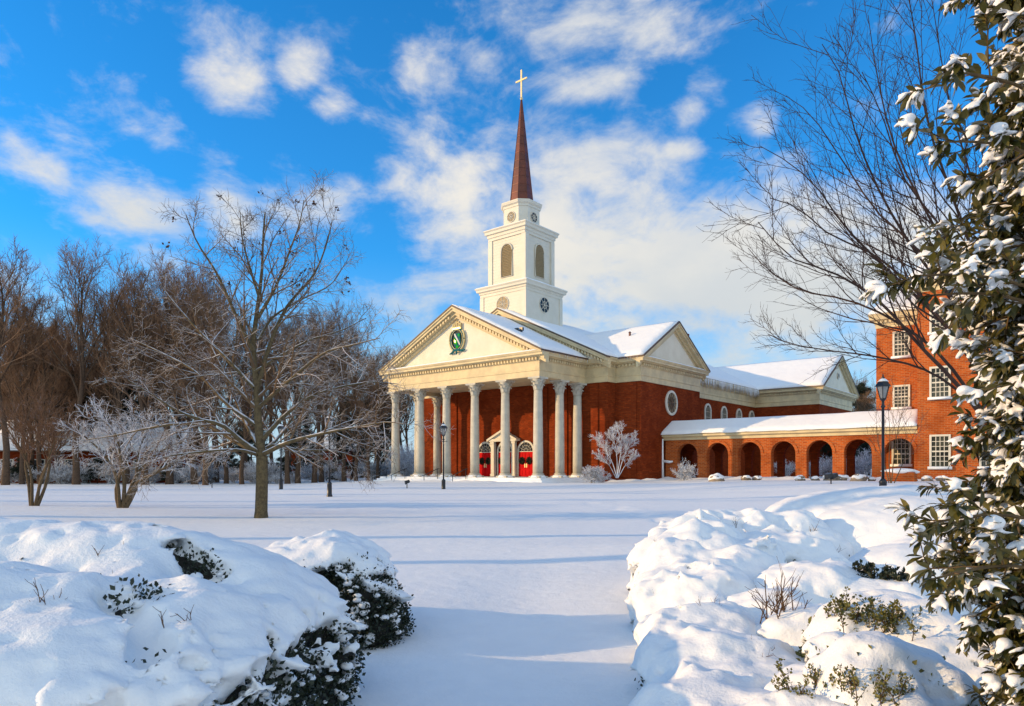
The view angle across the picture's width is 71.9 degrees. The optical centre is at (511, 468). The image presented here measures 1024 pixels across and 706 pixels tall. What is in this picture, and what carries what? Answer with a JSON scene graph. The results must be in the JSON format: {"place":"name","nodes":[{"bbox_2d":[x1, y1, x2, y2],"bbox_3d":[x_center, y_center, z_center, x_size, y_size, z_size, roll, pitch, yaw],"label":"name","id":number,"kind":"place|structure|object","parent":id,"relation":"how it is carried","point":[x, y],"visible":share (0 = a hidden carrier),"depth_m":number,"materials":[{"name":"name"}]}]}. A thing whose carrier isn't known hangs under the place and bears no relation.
{"place":"outdoors","nodes":[
{"label":"outdoors","id":0,"kind":"place"},
{"bbox_2d":[0,469,992,705],"bbox_3d":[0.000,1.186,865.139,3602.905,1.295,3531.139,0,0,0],"label":"snow ground","id":1,"kind":"structure","parent":0,"point":[519,591],"depth_m":14.37,"materials":[{"name":"snow"}]},
{"bbox_2d":[10,458,36,483],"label":"evergreen bush","id":2,"kind":"object","parent":1,"relation":"on","point":[14,469],"visible":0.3,"depth_m":87.07,"materials":[{"name":"green plant"}]},
{"bbox_2d":[0,254,56,384],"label":"bare tree","id":3,"kind":"object","parent":1,"relation":"on","point":[19,332],"visible":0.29,"depth_m":84.48,"materials":[{"name":"brown plant"}]},
{"bbox_2d":[0,315,62,430],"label":"bare tree","id":4,"kind":"object","parent":1,"relation":"on","point":[15,374],"visible":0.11,"depth_m":92.27,"materials":[{"name":"brown plant"}]},
{"bbox_2d":[0,234,63,484],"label":"bare tree","id":5,"kind":"object","parent":1,"relation":"on","point":[5,473],"visible":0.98,"depth_m":80.17,"materials":[{"name":"brown plant"}]},
{"bbox_2d":[1,286,62,415],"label":"bare tree","id":6,"kind":"object","parent":1,"relation":"on","point":[42,304],"visible":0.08,"depth_m":103.08,"materials":[{"name":"brown plant"}]},
{"bbox_2d":[0,284,68,483],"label":"bare tree","id":7,"kind":"object","parent":1,"relation":"on","point":[21,463],"visible":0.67,"depth_m":83.57,"materials":[{"name":"brown plant"}]},
{"bbox_2d":[0,324,71,481],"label":"bare tree","id":8,"kind":"object","parent":1,"relation":"on","point":[6,396],"visible":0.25,"depth_m":89.34,"materials":[{"name":"brown plant"}]},
{"bbox_2d":[0,305,93,483],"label":"bare tree","id":9,"kind":"object","parent":1,"relation":"on","point":[38,455],"visible":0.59,"depth_m":85.60,"materials":[{"name":"brown plant"}]},
{"bbox_2d":[0,380,97,505],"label":"crape myrtle","id":10,"kind":"object","parent":1,"relation":"on","point":[47,426],"visible":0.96,"depth_m":30.87,"materials":[{"name":"brown plant"}]},
{"bbox_2d":[28,456,72,483],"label":"frosted shrub","id":11,"kind":"object","parent":1,"relation":"on","point":[60,468],"visible":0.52,"depth_m":86.71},
{"bbox_2d":[2,340,101,482],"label":"bare tree","id":12,"kind":"object","parent":1,"relation":"on","point":[59,395],"visible":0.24,"depth_m":90.51,"materials":[{"name":"brown plant"}]},
{"bbox_2d":[45,462,72,483],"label":"frosted shrub","id":13,"kind":"object","parent":1,"relation":"on","point":[62,477],"visible":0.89,"depth_m":86.35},
{"bbox_2d":[30,365,103,432],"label":"pine tree","id":14,"kind":"object","parent":1,"relation":"on","point":[85,397],"visible":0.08,"depth_m":96.78,"materials":[{"name":"green plant"}]},
{"bbox_2d":[39,300,102,418],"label":"bare tree","id":15,"kind":"object","parent":1,"relation":"on","point":[67,325],"visible":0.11,"depth_m":97.94,"materials":[{"name":"brown plant"}]},
{"bbox_2d":[0,235,152,484],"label":"bare tree","id":16,"kind":"object","parent":1,"relation":"on","point":[76,479],"visible":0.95,"depth_m":82.69,"materials":[{"name":"brown plant"}]},
{"bbox_2d":[62,457,104,483],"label":"frosted shrub","id":17,"kind":"object","parent":1,"relation":"on","point":[84,470],"visible":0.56,"depth_m":87.20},
{"bbox_2d":[39,307,135,430],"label":"bare tree","id":18,"kind":"object","parent":1,"relation":"on","point":[94,372],"visible":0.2,"depth_m":93.16,"materials":[{"name":"brown plant"}]},
{"bbox_2d":[80,457,108,483],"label":"evergreen bush","id":19,"kind":"object","parent":1,"relation":"on","point":[96,460],"visible":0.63,"depth_m":87.55,"materials":[{"name":"green plant"}]},
{"bbox_2d":[0,411,202,482],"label":"house","id":20,"kind":"structure","parent":1,"relation":"on","point":[15,453],"depth_m":92.07,"materials":[{"name":"brick"}]},
{"bbox_2d":[57,277,163,482],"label":"bare tree","id":21,"kind":"object","parent":1,"relation":"on","point":[113,412],"visible":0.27,"depth_m":89.12,"materials":[{"name":"brown plant"}]},
{"bbox_2d":[94,460,139,483],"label":"frosted shrub","id":22,"kind":"object","parent":1,"relation":"on","point":[110,479],"visible":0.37,"depth_m":86.52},
{"bbox_2d":[85,381,151,432],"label":"pine tree","id":23,"kind":"object","parent":1,"relation":"on","point":[129,391],"visible":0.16,"depth_m":96.08,"materials":[{"name":"green plant"}]},
{"bbox_2d":[77,276,162,483],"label":"bare tree","id":24,"kind":"object","parent":1,"relation":"on","point":[115,395],"visible":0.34,"depth_m":85.50,"materials":[{"name":"brown plant"}]},
{"bbox_2d":[60,252,192,484],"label":"bare tree","id":25,"kind":"object","parent":1,"relation":"on","point":[126,278],"visible":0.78,"depth_m":80.79,"materials":[{"name":"brown plant"}]},
{"bbox_2d":[52,395,228,507],"bbox_3d":[-14.934,-0.737,29.491,6.941,4.838,3.953,0,0,0],"label":"crape myrtle","id":26,"kind":"object","parent":1,"relation":"on","point":[125,501],"visible":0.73,"depth_m":29.35,"materials":[{"name":"brown plant"}]},
{"bbox_2d":[87,260,201,483],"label":"bare tree","id":27,"kind":"object","parent":1,"relation":"on","point":[169,479],"visible":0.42,"depth_m":82.23,"materials":[{"name":"brown plant"}]},
{"bbox_2d":[124,302,172,411],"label":"bare tree","id":28,"kind":"object","parent":1,"relation":"on","point":[146,397],"visible":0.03,"depth_m":94.06,"materials":[{"name":"brown plant"}]},
{"bbox_2d":[131,306,180,422],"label":"bare tree","id":29,"kind":"object","parent":1,"relation":"on","point":[154,420],"visible":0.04,"depth_m":96.13,"materials":[{"name":"brown plant"}]},
{"bbox_2d":[128,293,225,482],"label":"bare tree","id":30,"kind":"object","parent":1,"relation":"on","point":[187,418],"visible":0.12,"depth_m":93.04,"materials":[{"name":"brown plant"}]},
{"bbox_2d":[133,244,224,482],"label":"bare tree","id":31,"kind":"object","parent":1,"relation":"on","point":[174,406],"visible":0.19,"depth_m":89.87,"materials":[{"name":"brown plant"}]},
{"bbox_2d":[129,244,243,483],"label":"bare tree","id":32,"kind":"object","parent":1,"relation":"on","point":[193,472],"visible":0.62,"depth_m":81.72,"materials":[{"name":"brown plant"}]},
{"bbox_2d":[0,517,373,705],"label":"snowy shrub","id":33,"kind":"object","parent":1,"relation":"on","point":[262,627],"visible":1,"depth_m":3.68,"materials":[{"name":"snow"}]},
{"bbox_2d":[174,466,200,483],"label":"frosted shrub","id":34,"kind":"object","parent":1,"relation":"on","point":[186,477],"visible":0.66,"depth_m":86.63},
{"bbox_2d":[150,282,240,484],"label":"bare tree","id":35,"kind":"object","parent":1,"relation":"on","point":[206,482],"visible":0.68,"depth_m":79.81,"materials":[{"name":"brown plant"}]},
{"bbox_2d":[164,283,249,482],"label":"bare tree","id":36,"kind":"object","parent":1,"relation":"on","point":[216,479],"visible":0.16,"depth_m":93.89,"materials":[{"name":"brown plant"}]},
{"bbox_2d":[197,460,223,482],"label":"frosted shrub","id":37,"kind":"object","parent":1,"relation":"on","point":[211,474],"visible":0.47,"depth_m":93.37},
{"bbox_2d":[183,274,254,481],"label":"bare tree","id":38,"kind":"object","parent":1,"relation":"on","point":[218,331],"visible":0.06,"depth_m":101.69,"materials":[{"name":"brown plant"}]},
{"bbox_2d":[188,264,251,479],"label":"bare tree","id":39,"kind":"object","parent":1,"relation":"on","point":[231,316],"visible":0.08,"depth_m":106.69,"materials":[{"name":"brown plant"}]},
{"bbox_2d":[184,317,264,483],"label":"bare tree","id":40,"kind":"object","parent":1,"relation":"on","point":[226,476],"visible":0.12,"depth_m":87.89,"materials":[{"name":"brown plant"}]},
{"bbox_2d":[189,327,287,483],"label":"bare tree","id":41,"kind":"object","parent":1,"relation":"on","point":[241,468],"visible":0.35,"depth_m":83.76,"materials":[{"name":"brown plant"}]},
{"bbox_2d":[228,461,255,482],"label":"frosted shrub","id":42,"kind":"object","parent":1,"relation":"on","point":[250,478],"visible":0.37,"depth_m":89.59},
{"bbox_2d":[52,168,452,517],"bbox_3d":[-9.688,-4.372,24.049,16.010,12.152,8.767,0,0,0],"label":"shade tree","id":43,"kind":"object","parent":1,"relation":"on","point":[260,451],"visible":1,"depth_m":23.48,"materials":[{"name":"brown plant"}]},
{"bbox_2d":[231,410,278,466],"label":"pine tree","id":44,"kind":"object","parent":1,"relation":"on","point":[251,442],"visible":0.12,"depth_m":149.31,"materials":[{"name":"green plant"}]},
{"bbox_2d":[226,312,299,428],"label":"bare tree","id":45,"kind":"object","parent":1,"relation":"on","point":[267,407],"visible":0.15,"depth_m":88.87,"materials":[{"name":"brown plant"}]},
{"bbox_2d":[225,305,300,479],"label":"bare tree","id":46,"kind":"object","parent":1,"relation":"on","point":[246,454],"visible":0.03,"depth_m":114.65,"materials":[{"name":"brown plant"}]},
{"bbox_2d":[244,458,284,483],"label":"frosted shrub","id":47,"kind":"object","parent":1,"relation":"on","point":[271,469],"visible":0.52,"depth_m":86.65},
{"bbox_2d":[252,329,305,466],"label":"bare tree","id":48,"kind":"object","parent":1,"relation":"on","point":[270,454],"visible":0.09,"depth_m":116.41,"materials":[{"name":"brown plant"}]},
{"bbox_2d":[234,311,324,483],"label":"bare tree","id":49,"kind":"object","parent":1,"relation":"on","point":[287,469],"visible":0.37,"depth_m":83.49,"materials":[{"name":"brown plant"}]},
{"bbox_2d":[277,423,284,488],"bbox_3d":[-16.360,-0.752,50.000,0.620,5.220,0.537,0,0,0],"label":"lamp post","id":50,"kind":"object","parent":1,"relation":"on","point":[280,427],"visible":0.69,"depth_m":49.95,"materials":[{"name":"black metal"}]},
{"bbox_2d":[260,323,309,471],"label":"bare tree","id":51,"kind":"object","parent":1,"relation":"on","point":[287,400],"visible":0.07,"depth_m":119.48,"materials":[{"name":"brown plant"}]},
{"bbox_2d":[243,305,333,482],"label":"bare tree","id":52,"kind":"object","parent":1,"relation":"on","point":[297,472],"visible":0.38,"depth_m":85.03,"materials":[{"name":"brown plant"}]},
{"bbox_2d":[278,404,315,460],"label":"pine tree","id":53,"kind":"object","parent":1,"relation":"on","point":[294,445],"visible":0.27,"depth_m":139.34,"materials":[{"name":"green plant"}]},
{"bbox_2d":[290,461,339,480],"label":"frosted shrub","id":54,"kind":"object","parent":1,"relation":"on","point":[307,475],"visible":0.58,"depth_m":98.47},
{"bbox_2d":[291,433,364,477],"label":"house","id":55,"kind":"structure","parent":1,"relation":"on","point":[349,457],"depth_m":146.24,"materials":[{"name":"brick"}]},
{"bbox_2d":[293,310,365,482],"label":"bare tree","id":56,"kind":"object","parent":1,"relation":"on","point":[314,479],"visible":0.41,"depth_m":86.80,"materials":[{"name":"brown plant"}]},
{"bbox_2d":[324,413,334,496],"bbox_3d":[-10.598,-0.684,41.000,0.620,5.220,0.537,0,0,0],"label":"lamp post","id":57,"kind":"object","parent":1,"relation":"on","point":[329,488],"visible":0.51,"depth_m":40.90,"materials":[{"name":"black metal"}]},
{"bbox_2d":[297,297,368,481],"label":"bare tree","id":58,"kind":"object","parent":1,"relation":"on","point":[321,475],"visible":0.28,"depth_m":91.60,"materials":[{"name":"brown plant"}]},
{"bbox_2d":[311,333,363,480],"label":"bare tree","id":59,"kind":"object","parent":1,"relation":"on","point":[337,453],"visible":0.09,"depth_m":108.50,"materials":[{"name":"brown plant"}]},
{"bbox_2d":[263,529,415,650],"bbox_3d":[-2.104,1.161,6.972,2.541,1.119,1.627,0,0,18],"label":"snowy shrub","id":60,"kind":"object","parent":1,"relation":"on","point":[359,573],"visible":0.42,"depth_m":6.38,"materials":[{"name":"snow"}]},
{"bbox_2d":[301,298,384,481],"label":"bare tree","id":61,"kind":"object","parent":1,"relation":"on","point":[343,474],"visible":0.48,"depth_m":87.36,"materials":[{"name":"brown plant"}]},
{"bbox_2d":[305,321,386,480],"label":"bare tree","id":62,"kind":"object","parent":1,"relation":"on","point":[356,412],"visible":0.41,"depth_m":86.00,"materials":[{"name":"brown plant"}]},
{"bbox_2d":[326,395,373,479],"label":"pine tree","id":63,"kind":"object","parent":1,"relation":"on","point":[348,450],"visible":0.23,"depth_m":107.50,"materials":[{"name":"plant"}]},
{"bbox_2d":[339,344,392,480],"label":"bare tree","id":64,"kind":"object","parent":1,"relation":"on","point":[381,412],"visible":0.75,"depth_m":83.57,"materials":[{"name":"brown plant"}]},
{"bbox_2d":[354,459,386,479],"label":"frosted shrub","id":65,"kind":"object","parent":1,"relation":"on","point":[374,469],"visible":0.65,"depth_m":103.54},
{"bbox_2d":[351,383,403,477],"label":"pine tree","id":66,"kind":"object","parent":1,"relation":"on","point":[381,447],"visible":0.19,"depth_m":102.99,"materials":[{"name":"plant"}]},
{"bbox_2d":[347,354,409,479],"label":"bare tree","id":67,"kind":"object","parent":1,"relation":"on","point":[379,452],"visible":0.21,"depth_m":91.77,"materials":[{"name":"brown plant"}]},
{"bbox_2d":[375,357,414,449],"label":"bare tree","id":68,"kind":"object","parent":1,"relation":"on","point":[401,397],"visible":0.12,"depth_m":117.76,"materials":[{"name":"brown plant"}]},
{"bbox_2d":[385,446,413,475],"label":"frosted shrub","id":69,"kind":"object","parent":1,"relation":"on","point":[403,465],"visible":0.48,"depth_m":99.61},
{"bbox_2d":[401,394,414,450],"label":"bare tree","id":70,"kind":"object","parent":1,"relation":"on","point":[406,434],"visible":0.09,"depth_m":123.77,"materials":[{"name":"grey plant"}]},
{"bbox_2d":[439,421,447,488],"bbox_3d":[-4.754,-0.714,49.000,0.620,5.220,0.537,0,0,0],"label":"lamp post","id":71,"kind":"object","parent":1,"relation":"on","point":[443,426],"visible":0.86,"depth_m":48.93,"materials":[{"name":"black metal"}]},
{"bbox_2d":[580,466,610,482],"bbox_3d":[6.827,0.459,56.814,2.641,1.632,2.705,0,0,0],"label":"frosted shrub","id":72,"kind":"object","parent":1,"relation":"on","point":[593,474],"visible":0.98,"depth_m":56.76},
{"bbox_2d":[589,421,639,477],"bbox_3d":[8.358,-1.645,57.692,4.338,4.792,2.168,0,0,0],"label":"frosted tree","id":73,"kind":"object","parent":1,"relation":"on","point":[624,439],"visible":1,"depth_m":57.46,"materials":[{"name":"plant"}]},
{"bbox_2d":[373,69,859,482],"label":"chapel","id":74,"kind":"structure","parent":1,"relation":"on","point":[514,369],"depth_m":68.12,"materials":[{"name":"brick"}]},
{"bbox_2d":[479,453,490,475],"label":"door","id":75,"kind":"structure","parent":74,"relation":"in","point":[484,469],"depth_m":72.56,"materials":[{"name":"red paint"}]},
{"bbox_2d":[519,452,532,476],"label":"door","id":76,"kind":"structure","parent":74,"relation":"in","point":[525,470],"depth_m":69.15,"materials":[{"name":"red paint"}]},
{"bbox_2d":[671,457,697,479],"bbox_3d":[14.710,0.067,60.343,2.009,2.254,2.064,0,0,42],"label":"frosted shrub","id":77,"kind":"object","parent":1,"relation":"on","point":[684,473],"visible":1,"depth_m":60.25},
{"bbox_2d":[625,517,805,705],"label":"snowy shrub","id":78,"kind":"object","parent":1,"relation":"on","point":[689,651],"visible":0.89,"depth_m":5.35,"materials":[{"name":"snow"}]},
{"bbox_2d":[626,507,853,590],"bbox_3d":[3.316,1.126,9.741,2.876,1.188,3.882,0,0,37],"label":"snowy shrub","id":79,"kind":"object","parent":1,"relation":"on","point":[788,536],"visible":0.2,"depth_m":9.15,"materials":[{"name":"snow"}]},
{"bbox_2d":[774,459,794,475],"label":"frosted shrub","id":80,"kind":"object","parent":1,"relation":"on","point":[791,467],"visible":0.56,"depth_m":77.69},
{"bbox_2d":[661,409,916,478],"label":"covered walkway","id":81,"kind":"structure","parent":1,"relation":"on","point":[842,435],"depth_m":59.57,"materials":[{"name":"brick"}]},
{"bbox_2d":[744,663,848,705],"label":"snowy shrub","id":82,"kind":"object","parent":1,"relation":"on","point":[774,697],"visible":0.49,"depth_m":3.54,"materials":[{"name":"snow"}]},
{"bbox_2d":[810,453,831,475],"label":"frosted shrub","id":83,"kind":"object","parent":1,"relation":"on","point":[824,467],"visible":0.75,"depth_m":71.21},
{"bbox_2d":[725,558,981,650],"bbox_3d":[2.837,1.285,6.221,2.765,0.869,1.947,0,0,-36],"label":"snowy shrub","id":84,"kind":"object","parent":1,"relation":"on","point":[819,583],"visible":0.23,"depth_m":6.08,"materials":[{"name":"snow"}]},
{"bbox_2d":[746,558,809,623],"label":"bare shoots","id":85,"kind":"object","parent":84,"relation":"on","point":[781,598],"visible":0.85,"depth_m":5.38,"materials":[{"name":"plant"}]},
{"bbox_2d":[852,559,935,582],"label":"azalea shoots","id":86,"kind":"object","parent":84,"relation":"on","point":[886,573],"visible":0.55,"depth_m":6.26,"materials":[{"name":"green plant"}]},
{"bbox_2d":[700,0,1009,410],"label":"bare tree","id":87,"kind":"object","parent":1,"relation":"on","point":[910,332],"visible":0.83,"depth_m":11.79,"materials":[{"name":"brown plant"}]},
{"bbox_2d":[846,456,865,473],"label":"frosted shrub","id":88,"kind":"object","parent":1,"relation":"on","point":[857,467],"visible":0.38,"depth_m":69.24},
{"bbox_2d":[846,448,871,475],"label":"frosted shrub","id":89,"kind":"object","parent":1,"relation":"on","point":[867,469],"visible":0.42,"depth_m":71.76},
{"bbox_2d":[852,382,874,411],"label":"pine tree","id":90,"kind":"object","parent":1,"relation":"on","point":[861,389],"visible":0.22,"depth_m":115.40,"materials":[{"name":"green plant"}]},
{"bbox_2d":[854,387,875,475],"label":"bare tree","id":91,"kind":"object","parent":1,"relation":"on","point":[869,405],"visible":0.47,"depth_m":104.15,"materials":[{"name":"brown plant"}]},
{"bbox_2d":[875,374,890,485],"bbox_3d":[14.188,-1.048,27.000,0.620,5.220,0.537,0,0,0],"label":"lamp post","id":92,"kind":"object","parent":1,"relation":"on","point":[882,385],"visible":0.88,"depth_m":26.95,"materials":[{"name":"black metal"}]},
{"bbox_2d":[765,484,1007,605],"bbox_3d":[6.610,0.995,10.960,5.142,1.449,5.949,0,0,0],"label":"snowy shrub","id":93,"kind":"object","parent":1,"relation":"on","point":[865,524],"visible":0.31,"depth_m":10.14,"materials":[{"name":"snow"}]},
{"bbox_2d":[797,628,985,705],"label":"snowy shrub","id":94,"kind":"object","parent":1,"relation":"on","point":[938,680],"visible":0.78,"depth_m":3.41,"materials":[{"name":"snow"}]},
{"bbox_2d":[864,374,929,482],"bbox_3d":[24.192,-2.392,44.386,3.906,7.183,3.295,0,0,24],"label":"bare tree","id":95,"kind":"object","parent":1,"relation":"on","point":[897,432],"visible":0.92,"depth_m":44.09,"materials":[{"name":"brown plant"}]},
{"bbox_2d":[795,589,999,705],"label":"snowy shrub","id":96,"kind":"object","parent":1,"relation":"on","point":[941,631],"visible":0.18,"depth_m":4.33,"materials":[{"name":"snow"}]},
{"bbox_2d":[823,586,922,640],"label":"azalea shoots","id":97,"kind":"object","parent":96,"relation":"on","point":[892,618],"visible":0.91,"depth_m":4.42,"materials":[{"name":"green plant"}]},
{"bbox_2d":[885,468,919,481],"bbox_3d":[26.082,0.438,47.474,2.341,0.988,1.166,0,0,40],"label":"brick planter","id":98,"kind":"object","parent":1,"relation":"on","point":[907,475],"visible":0.73,"depth_m":46.93,"materials":[{"name":"brick"}]},
{"bbox_2d":[868,247,997,478],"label":"brick hall","id":99,"kind":"structure","parent":1,"relation":"on","point":[933,397],"depth_m":51.80,"materials":[{"name":"red brick"}]},
{"bbox_2d":[891,331,910,358],"bbox_3d":[30.298,-9.680,54.962,1.420,2.140,0.217,0,0,40],"label":"window","id":100,"kind":"structure","parent":99,"relation":"in","point":[898,352],"depth_m":55.06,"materials":[{"name":"white paint"}]},
{"bbox_2d":[891,384,911,409],"bbox_3d":[30.298,-5.580,54.962,1.420,1.940,0.217,0,0,40],"label":"window","id":101,"kind":"structure","parent":99,"relation":"in","point":[897,388],"depth_m":54.98,"materials":[{"name":"white paint"}]},
{"bbox_2d":[890,439,912,466],"bbox_3d":[30.299,-1.330,54.962,1.550,2.340,0.217,0,0,40],"label":"window","id":102,"kind":"structure","parent":99,"relation":"in","point":[899,456],"depth_m":55.00,"materials":[{"name":"white paint"}]},
{"bbox_2d":[927,304,950,335],"bbox_3d":[30.958,-10.855,51.080,1.540,2.190,0.217,0,0,40],"label":"window","id":103,"kind":"structure","parent":99,"relation":"in","point":[931,326],"depth_m":51.36,"materials":[{"name":"white paint"}]},
{"bbox_2d":[927,434,952,469],"bbox_3d":[30.958,-1.230,51.080,1.540,2.540,0.217,0,0,40],"label":"window","id":104,"kind":"structure","parent":99,"relation":"in","point":[939,449],"depth_m":51.13,"materials":[{"name":"white paint"}]},
{"bbox_2d":[927,366,952,400],"bbox_3d":[30.958,-6.230,51.080,1.540,2.440,0.217,0,0,40],"label":"window","id":105,"kind":"structure","parent":99,"relation":"in","point":[938,389],"depth_m":51.16,"materials":[{"name":"white paint"}]},
{"bbox_2d":[858,0,1023,705],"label":"evergreen tree","id":106,"kind":"object","parent":1,"relation":"on","point":[982,273],"visible":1,"depth_m":2.68,"materials":[{"name":"green plant"}]},
{"bbox_2d":[0,0,1015,468],"label":"sky","id":107,"kind":"structure","parent":0,"point":[112,112],"materials":[{"name":"blue"}]},
{"bbox_2d":[771,658,915,705],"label":"azalea shoots","id":108,"kind":"object","parent":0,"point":[880,696],"visible":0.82,"depth_m":3.35,"materials":[{"name":"green plant"}]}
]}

